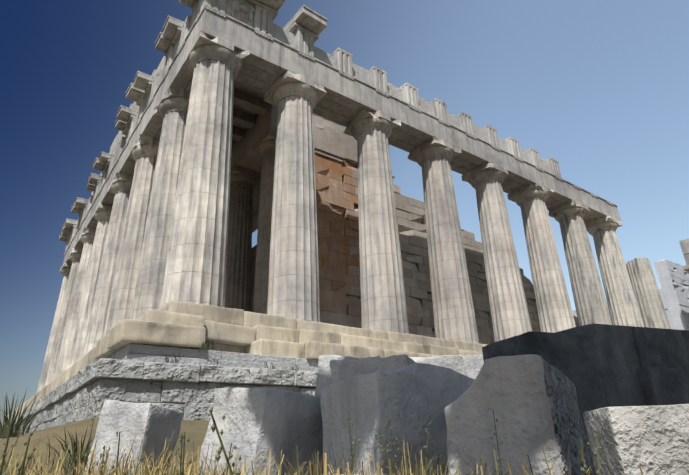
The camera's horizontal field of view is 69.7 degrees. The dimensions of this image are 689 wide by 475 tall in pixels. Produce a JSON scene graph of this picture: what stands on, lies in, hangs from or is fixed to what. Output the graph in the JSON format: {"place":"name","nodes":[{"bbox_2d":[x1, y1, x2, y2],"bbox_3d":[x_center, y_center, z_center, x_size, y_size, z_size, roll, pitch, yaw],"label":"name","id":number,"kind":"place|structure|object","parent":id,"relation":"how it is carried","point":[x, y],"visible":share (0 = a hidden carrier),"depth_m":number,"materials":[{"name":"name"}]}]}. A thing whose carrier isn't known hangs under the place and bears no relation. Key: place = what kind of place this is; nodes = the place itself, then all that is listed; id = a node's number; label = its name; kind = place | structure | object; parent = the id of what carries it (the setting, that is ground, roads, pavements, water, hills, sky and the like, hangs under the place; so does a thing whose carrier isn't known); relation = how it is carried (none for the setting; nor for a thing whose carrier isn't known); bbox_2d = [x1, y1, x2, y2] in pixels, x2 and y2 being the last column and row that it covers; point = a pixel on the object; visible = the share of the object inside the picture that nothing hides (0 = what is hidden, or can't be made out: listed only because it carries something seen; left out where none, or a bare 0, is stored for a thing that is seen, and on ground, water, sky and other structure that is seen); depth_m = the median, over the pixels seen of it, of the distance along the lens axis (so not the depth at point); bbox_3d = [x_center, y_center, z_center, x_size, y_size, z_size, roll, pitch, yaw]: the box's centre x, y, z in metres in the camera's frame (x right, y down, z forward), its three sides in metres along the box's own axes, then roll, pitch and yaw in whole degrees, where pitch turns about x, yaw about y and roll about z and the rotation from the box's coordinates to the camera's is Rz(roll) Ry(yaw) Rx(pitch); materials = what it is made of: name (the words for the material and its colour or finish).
{"place":"outdoors","nodes":[
{"label":"outdoors","id":0,"kind":"place"},
{"bbox_2d":[0,418,209,474],"bbox_3d":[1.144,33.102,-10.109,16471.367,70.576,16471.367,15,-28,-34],"label":"ground","id":1,"kind":"structure","parent":0,"point":[195,431],"depth_m":8.82,"materials":[{"name":"beige soil"}]},
{"bbox_2d":[0,389,159,474],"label":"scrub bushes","id":2,"kind":"object","parent":1,"relation":"on","point":[4,429],"visible":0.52,"depth_m":9.26,"materials":[{"name":"green plant"}]},
{"bbox_2d":[84,400,182,474],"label":"marble block","id":3,"kind":"object","parent":1,"relation":"on","point":[155,426],"visible":0.81,"depth_m":6.02,"materials":[{"name":"white stone"}]},
{"bbox_2d":[2,358,317,434],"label":"foundation wall","id":4,"kind":"structure","parent":1,"relation":"on","point":[187,390],"depth_m":12.16,"materials":[{"name":"stone"}]},
{"bbox_2d":[108,343,317,371],"bbox_3d":[14.004,15.992,44.282,72.402,0.465,33.782,15,-28,-34],"label":"stone foundation","id":5,"kind":"object","parent":4,"relation":"on","point":[142,352],"visible":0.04,"depth_m":13.05,"materials":[{"name":"stone"}]},
{"bbox_2d":[200,342,244,352],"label":"stone block","id":6,"kind":"structure","parent":5,"relation":"on","point":[225,348],"depth_m":14.65,"materials":[{"name":"stone"}]},
{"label":"cella platform","id":7,"kind":"structure","parent":6,"relation":"on","visible":0},
{"bbox_2d":[225,165,260,311],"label":"porch column","id":8,"kind":"structure","parent":7,"relation":"on","point":[244,182],"depth_m":26.68,"materials":[{"name":"stone"}]},
{"bbox_2d":[250,245,256,311],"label":"cella walls","id":9,"kind":"structure","parent":7,"relation":"on","point":[254,249],"depth_m":37.76,"materials":[{"name":"brown stone"}]},
{"bbox_2d":[232,80,267,232],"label":"ceiling beams","id":10,"kind":"structure","parent":9,"relation":"on","point":[249,104],"depth_m":26.15,"materials":[{"name":"stone"}]},
{"bbox_2d":[252,129,275,313],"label":"porch column","id":11,"kind":"structure","parent":7,"relation":"on","point":[264,145],"depth_m":23.51,"materials":[{"name":"stone"}]},
{"bbox_2d":[231,103,357,172],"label":"cella entablature","id":12,"kind":"structure","parent":11,"relation":"on","point":[330,135],"depth_m":27.27,"materials":[{"name":"beige stone"}]},
{"bbox_2d":[314,145,346,325],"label":"wall","id":13,"kind":"structure","parent":7,"relation":"on","point":[331,265],"depth_m":24.73,"materials":[{"name":"stone"}]},
{"bbox_2d":[572,259,688,330],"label":"stone wall","id":14,"kind":"structure","parent":7,"relation":"on","point":[674,282],"depth_m":50.32,"materials":[{"name":"white stone"}]},
{"bbox_2d":[8,301,485,419],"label":"stone steps","id":15,"kind":"structure","parent":5,"relation":"on","point":[179,324],"depth_m":15.03,"materials":[{"name":"stone"}]},
{"bbox_2d":[37,263,71,391],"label":"column","id":16,"kind":"structure","parent":15,"relation":"on","point":[65,269],"depth_m":38.19,"materials":[{"name":"stone"}]},
{"bbox_2d":[45,248,82,385],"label":"column","id":17,"kind":"structure","parent":15,"relation":"on","point":[75,254],"depth_m":35.55,"materials":[{"name":"stone"}]},
{"bbox_2d":[55,227,95,377],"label":"column","id":18,"kind":"structure","parent":15,"relation":"on","point":[86,236],"depth_m":32.35,"materials":[{"name":"stone"}]},
{"bbox_2d":[63,5,247,263],"bbox_3d":[-13.677,-2.988,30.506,1.850,1.349,30.656,15,-28,-34],"label":"architrave","id":19,"kind":"object","parent":18,"relation":"on","point":[180,75],"visible":0.27,"depth_m":24.04,"materials":[{"name":"stone"}]},
{"bbox_2d":[64,0,248,255],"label":"frieze","id":20,"kind":"object","parent":19,"relation":"on","point":[173,50],"visible":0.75,"depth_m":24.16,"materials":[{"name":"stone"}]},
{"bbox_2d":[91,56,165,194],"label":"blocks","id":21,"kind":"structure","parent":20,"relation":"on","point":[117,139],"depth_m":31.95,"materials":[{"name":"stone"}]},
{"bbox_2d":[59,0,198,242],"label":"cornice","id":22,"kind":"structure","parent":20,"relation":"on","point":[139,89],"depth_m":26.23,"materials":[{"name":"stone"}]},
{"bbox_2d":[67,202,112,368],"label":"column","id":23,"kind":"structure","parent":15,"relation":"on","point":[101,214],"depth_m":29.17,"materials":[{"name":"stone"}]},
{"bbox_2d":[82,172,132,357],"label":"column","id":24,"kind":"structure","parent":15,"relation":"on","point":[119,187],"depth_m":26.02,"materials":[{"name":"stone"}]},
{"bbox_2d":[104,134,159,335],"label":"column","id":25,"kind":"structure","parent":15,"relation":"on","point":[143,153],"depth_m":22.87,"materials":[{"name":"stone"}]},
{"bbox_2d":[131,87,189,319],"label":"column","id":26,"kind":"structure","parent":15,"relation":"on","point":[171,108],"depth_m":19.57,"materials":[{"name":"stone"}]},
{"bbox_2d":[160,29,249,307],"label":"column","id":27,"kind":"structure","parent":15,"relation":"on","point":[196,267],"depth_m":16.65,"materials":[{"name":"stone"}]},
{"bbox_2d":[264,71,326,321],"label":"column","id":28,"kind":"structure","parent":15,"relation":"on","point":[293,284],"depth_m":18.74,"materials":[{"name":"stone"}]},
{"bbox_2d":[203,5,620,222],"bbox_3d":[6.923,-4.715,28.179,31.671,1.349,1.850,15,-28,-34],"label":"architrave","id":29,"kind":"object","parent":28,"relation":"on","point":[267,64],"visible":0.6,"depth_m":23.60,"materials":[{"name":"stone"}]},
{"bbox_2d":[248,4,549,171],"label":"frieze backers","id":30,"kind":"object","parent":29,"relation":"on","point":[288,38],"visible":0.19,"depth_m":24.77,"materials":[{"name":"stone"}]},
{"bbox_2d":[205,0,612,204],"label":"frieze blocks","id":31,"kind":"structure","parent":29,"relation":"on","point":[263,23],"depth_m":24.29,"materials":[{"name":"stone"}]},
{"bbox_2d":[231,0,254,22],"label":"metope relief","id":32,"kind":"object","parent":31,"relation":"attached to","point":[236,6],"visible":0.83,"depth_m":20.11,"materials":[{"name":"stone"}]},
{"bbox_2d":[245,0,327,42],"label":"cornice remains","id":33,"kind":"object","parent":31,"relation":"on","point":[304,17],"visible":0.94,"depth_m":21.80,"materials":[{"name":"stone"}]},
{"bbox_2d":[343,109,408,333],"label":"column","id":34,"kind":"structure","parent":15,"relation":"on","point":[383,303],"depth_m":21.14,"materials":[{"name":"stone"}]},
{"bbox_2d":[408,136,478,342],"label":"column","id":35,"kind":"structure","parent":15,"relation":"on","point":[454,313],"depth_m":23.58,"materials":[{"name":"stone"}]},
{"bbox_2d":[461,162,531,341],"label":"column","id":36,"kind":"structure","parent":15,"relation":"on","point":[509,309],"depth_m":26.15,"materials":[{"name":"stone"}]},
{"bbox_2d":[507,183,575,332],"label":"column","id":37,"kind":"structure","parent":15,"relation":"on","point":[554,308],"depth_m":28.77,"materials":[{"name":"stone"}]},
{"bbox_2d":[548,199,611,325],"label":"column","id":38,"kind":"structure","parent":15,"relation":"on","point":[591,307],"depth_m":31.39,"materials":[{"name":"stone"}]},
{"bbox_2d":[584,216,643,326],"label":"column","id":39,"kind":"structure","parent":15,"relation":"on","point":[623,308],"depth_m":33.88,"materials":[{"name":"stone"}]},
{"bbox_2d":[626,258,670,328],"bbox_3d":[22.300,5.567,35.877,1.908,8.394,1.911,15,-28,-34],"label":"column stump","id":40,"kind":"object","parent":15,"relation":"on","point":[651,307],"visible":0.54,"depth_m":35.87,"materials":[{"name":"stone"}]},
{"bbox_2d":[682,265,688,273],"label":"stone block","id":41,"kind":"structure","parent":15,"relation":"on","point":[685,268],"depth_m":45.41,"materials":[{"name":"stone"}]},
{"bbox_2d":[165,340,299,369],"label":"plants","id":42,"kind":"object","parent":4,"relation":"on","point":[206,345],"visible":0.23,"depth_m":12.96,"materials":[{"name":"green plant"}]},
{"bbox_2d":[198,387,322,474],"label":"marble block","id":43,"kind":"object","parent":1,"relation":"on","point":[262,420],"visible":0.85,"depth_m":4.63,"materials":[{"name":"white stone"}]},
{"bbox_2d":[0,405,688,474],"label":"grass and weeds","id":44,"kind":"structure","parent":1,"relation":"on","point":[229,469],"depth_m":2.44,"materials":[{"name":"plant"}]},
{"bbox_2d":[315,355,380,396],"bbox_3d":[0.081,2.787,7.088,1.070,2.037,1.500,-2,-23,1],"label":"tumbled block","id":45,"kind":"object","parent":1,"relation":"on","point":[324,377],"visible":0.15,"depth_m":6.92,"materials":[{"name":"stone"}]},
{"bbox_2d":[330,354,416,382],"bbox_3d":[0.456,2.311,5.626,1.051,1.758,1.497,-11,-25,19],"label":"tumbled block","id":46,"kind":"object","parent":1,"relation":"on","point":[341,370],"visible":0.17,"depth_m":5.45,"materials":[{"name":"stone"}]},
{"bbox_2d":[320,363,474,474],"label":"marble block","id":47,"kind":"object","parent":1,"relation":"on","point":[412,400],"visible":0.67,"depth_m":4.00,"materials":[{"name":"grey stone"}]},
{"bbox_2d":[409,355,468,376],"bbox_3d":[1.215,3.145,8.365,1.944,2.380,1.318,8,-25,-23],"label":"tumbled block","id":48,"kind":"object","parent":1,"relation":"on","point":[455,363],"visible":0.15,"depth_m":8.37,"materials":[{"name":"stone"}]},
{"bbox_2d":[462,354,483,378],"bbox_3d":[2.558,3.528,9.485,1.293,2.387,1.796,-16,-27,29],"label":"tumbled block","id":49,"kind":"object","parent":1,"relation":"on","point":[473,364],"visible":0.08,"depth_m":9.21,"materials":[{"name":"stone"}]},
{"bbox_2d":[444,354,593,474],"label":"marble block","id":50,"kind":"object","parent":1,"relation":"on","point":[530,400],"visible":0.98,"depth_m":2.99,"materials":[{"name":"grey stone"}]},
{"bbox_2d":[482,331,607,466],"bbox_3d":[2.363,2.110,5.608,1.013,1.882,0.913,7,-25,-19],"label":"dark block","id":51,"kind":"object","parent":1,"relation":"on","point":[576,360],"visible":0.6,"depth_m":5.49,"materials":[{"name":"black stone"}]},
{"bbox_2d":[555,323,688,406],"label":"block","id":52,"kind":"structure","parent":1,"relation":"on","point":[627,351],"depth_m":5.86,"materials":[{"name":"black stone"}]},
{"bbox_2d":[583,404,688,474],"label":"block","id":53,"kind":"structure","parent":1,"relation":"on","point":[634,438],"depth_m":2.23,"materials":[{"name":"stone"}]},
{"bbox_2d":[636,366,688,405],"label":"dark block","id":54,"kind":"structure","parent":1,"relation":"on","point":[663,386],"depth_m":5.67,"materials":[{"name":"black stone"}]},
{"bbox_2d":[0,0,688,424],"label":"sky","id":55,"kind":"structure","parent":0,"point":[599,88],"materials":[{"name":"blue"}]},
{"bbox_2d":[321,158,578,344],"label":"cella wall","id":56,"kind":"structure","parent":0,"point":[411,221],"depth_m":27.88,"materials":[{"name":"beige stone"}]},
{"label":"column","id":57,"kind":"object","parent":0,"visible":0},
{"bbox_2d":[679,238,688,264],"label":"stone block","id":58,"kind":"structure","parent":57,"relation":"on","point":[684,244],"depth_m":46.57,"materials":[{"name":"stone"}]}
]}

